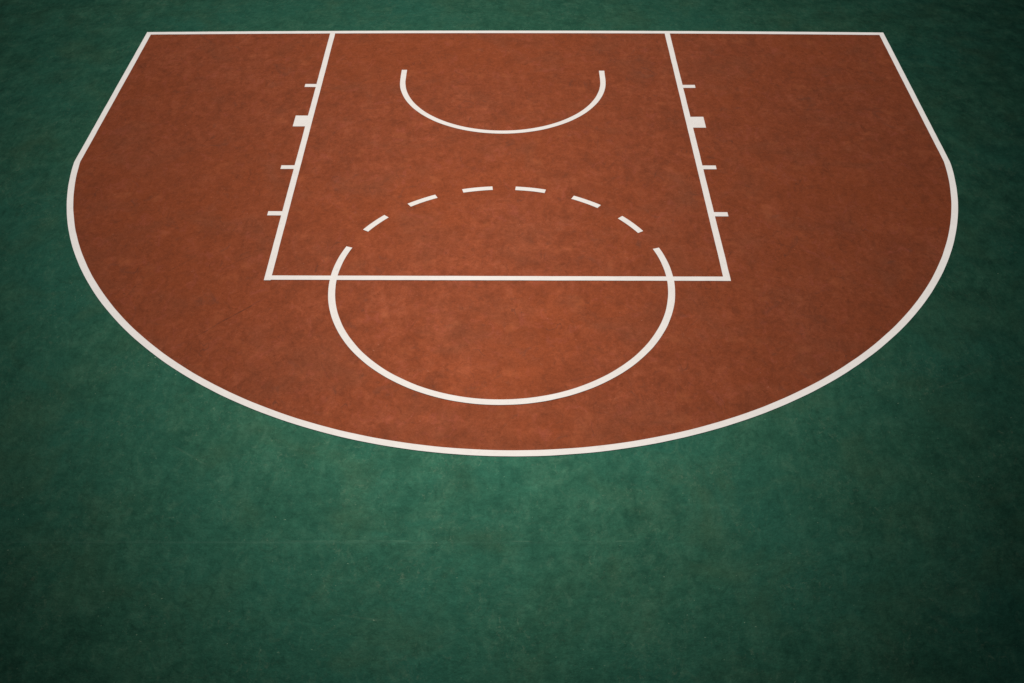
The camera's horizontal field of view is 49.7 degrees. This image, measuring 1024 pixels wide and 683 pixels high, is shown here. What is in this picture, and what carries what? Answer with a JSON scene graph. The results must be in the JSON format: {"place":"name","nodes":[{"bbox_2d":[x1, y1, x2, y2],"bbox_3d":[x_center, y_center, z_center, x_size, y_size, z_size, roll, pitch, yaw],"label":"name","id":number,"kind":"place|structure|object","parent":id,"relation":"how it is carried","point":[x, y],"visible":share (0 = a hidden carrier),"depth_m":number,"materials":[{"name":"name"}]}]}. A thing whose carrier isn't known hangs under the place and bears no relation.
{"place":"outdoors","nodes":[
{"label":"outdoors","id":0,"kind":"place"},
{"bbox_2d":[0,0,1023,682],"bbox_3d":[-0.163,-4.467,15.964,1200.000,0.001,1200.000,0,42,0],"label":"ground","id":1,"kind":"structure","parent":0,"point":[164,522],"depth_m":9.47,"materials":[{"name":"green plastic"}]},
{"bbox_2d":[73,33,950,449],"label":"court floor","id":2,"kind":"structure","parent":0,"point":[827,185],"depth_m":12.50,"materials":[{"name":"orange paint"}]},
{"bbox_2d":[267,211,281,214],"bbox_3d":[-2.691,-1.468,12.598,0.192,0.001,0.083,0,42,0],"label":"lane mark","id":3,"kind":"object","parent":2,"relation":"on","point":[274,212],"visible":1,"depth_m":12.60,"materials":[{"name":"white paint"}]},
{"bbox_2d":[281,165,294,168],"bbox_3d":[-2.691,-2.108,13.314,0.192,0.001,0.080,0,42,0],"label":"lane mark","id":4,"kind":"object","parent":2,"relation":"on","point":[287,166],"visible":1,"depth_m":13.32,"materials":[{"name":"white paint"}]},
{"bbox_2d":[264,32,334,278],"bbox_3d":[-2.590,-2.566,13.826,0.074,0.001,5.739,0,42,0],"label":"lane line","id":5,"kind":"object","parent":2,"relation":"on","point":[278,237],"visible":1,"depth_m":13.39,"materials":[{"name":"white paint"}]},
{"bbox_2d":[293,116,307,125],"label":"lane block","id":6,"kind":"structure","parent":2,"relation":"on","point":[300,120],"depth_m":14.11,"materials":[{"name":"white paint"}]},
{"bbox_2d":[305,84,315,86],"bbox_3d":[-2.685,-3.437,14.802,0.182,0.001,0.081,0,42,0],"label":"lane mark","id":7,"kind":"object","parent":2,"relation":"on","point":[310,85],"visible":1,"depth_m":14.80,"materials":[{"name":"white paint"}]},
{"bbox_2d":[363,215,388,230],"bbox_3d":[-1.538,-1.340,12.456,0.081,0.001,0.355,27,48,27],"label":"court line dash","id":8,"kind":"object","parent":2,"relation":"on","point":[375,223],"visible":1,"depth_m":12.45,"materials":[{"name":"white paint"}]},
{"bbox_2d":[408,195,436,205],"bbox_3d":[-1.036,-1.639,12.791,0.360,0.001,0.080,-22,46,-23],"label":"court line dash","id":9,"kind":"object","parent":2,"relation":"on","point":[416,202],"visible":1,"depth_m":12.79,"materials":[{"name":"white paint"}]},
{"bbox_2d":[462,186,492,192],"bbox_3d":[-0.406,-1.792,12.964,0.359,0.001,0.081,-6,42,-7],"label":"court line dash","id":10,"kind":"object","parent":2,"relation":"on","point":[477,189],"visible":1,"depth_m":12.96,"materials":[{"name":"white paint"}]},
{"bbox_2d":[264,275,730,280],"bbox_3d":[-0.155,-0.677,11.716,4.933,0.001,0.074,0,42,0],"label":"free throw line","id":11,"kind":"object","parent":2,"relation":"on","point":[547,278],"visible":1,"depth_m":11.71,"materials":[{"name":"white paint"}]},
{"bbox_2d":[328,246,674,404],"bbox_3d":[-0.110,-0.232,11.216,3.640,0.001,2.454,0,42,0],"label":"free throw arc","id":12,"kind":"object","parent":2,"relation":"on","point":[369,362],"visible":1,"depth_m":10.76,"materials":[{"name":"white paint"}]},
{"bbox_2d":[400,70,605,133],"bbox_3d":[-0.127,-3.173,14.511,2.771,0.001,1.657,0,42,0],"label":"restricted area arc","id":13,"kind":"object","parent":2,"relation":"on","point":[591,105],"visible":1,"depth_m":14.24,"materials":[{"name":"white paint"}]},
{"bbox_2d":[67,34,957,455],"bbox_3d":[0.026,-1.710,12.873,10.668,0.001,8.184,0,42,0],"label":"three point line","id":14,"kind":"object","parent":2,"relation":"on","point":[159,354],"visible":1,"depth_m":10.77,"materials":[{"name":"white paint"}]},
{"bbox_2d":[146,31,883,34],"bbox_3d":[0.045,-4.465,15.958,10.634,0.001,0.139,0,42,0],"label":"baseline","id":15,"kind":"object","parent":2,"relation":"on","point":[662,32],"visible":1,"depth_m":15.97,"materials":[{"name":"white paint"}]},
{"bbox_2d":[515,187,545,192],"bbox_3d":[0.213,-1.788,12.961,0.359,0.001,0.082,7,42,7],"label":"court line dash","id":16,"kind":"object","parent":2,"relation":"on","point":[531,189],"visible":1,"depth_m":12.96,"materials":[{"name":"white paint"}]},
{"bbox_2d":[572,196,599,207],"bbox_3d":[0.852,-1.623,12.777,0.358,0.001,0.080,23,47,23],"label":"court line dash","id":17,"kind":"object","parent":2,"relation":"on","point":[594,204],"visible":1,"depth_m":12.78,"materials":[{"name":"white paint"}]},
{"bbox_2d":[618,216,642,232],"bbox_3d":[1.333,-1.325,12.445,0.081,0.001,0.359,-26,48,-26],"label":"court line dash","id":18,"kind":"object","parent":2,"relation":"on","point":[636,228],"visible":1,"depth_m":12.44,"materials":[{"name":"white paint"}]},
{"bbox_2d":[683,85,694,87],"bbox_3d":[2.357,-3.423,14.795,0.182,0.001,0.081,0,42,0],"label":"lane mark","id":19,"kind":"object","parent":2,"relation":"on","point":[688,86],"visible":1,"depth_m":14.79,"materials":[{"name":"white paint"}]},
{"bbox_2d":[664,32,729,276],"bbox_3d":[2.256,-2.564,13.833,0.074,0.001,5.751,0,42,0],"label":"lane line","id":20,"kind":"object","parent":2,"relation":"on","point":[716,235],"visible":1,"depth_m":13.40,"materials":[{"name":"white paint"}]},
{"bbox_2d":[691,117,705,127],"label":"lane block","id":21,"kind":"structure","parent":2,"relation":"on","point":[698,122],"depth_m":14.10,"materials":[{"name":"white paint"}]},
{"bbox_2d":[702,165,715,168],"bbox_3d":[2.361,-2.106,13.321,0.192,0.001,0.083,0,42,0],"label":"lane mark","id":22,"kind":"object","parent":2,"relation":"on","point":[709,166],"visible":1,"depth_m":13.33,"materials":[{"name":"white paint"}]},
{"bbox_2d":[714,212,727,215],"bbox_3d":[2.361,-1.457,12.594,0.192,0.001,0.083,0,42,0],"label":"lane mark","id":23,"kind":"object","parent":2,"relation":"on","point":[720,213],"visible":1,"depth_m":12.60,"materials":[{"name":"white paint"}]}
]}

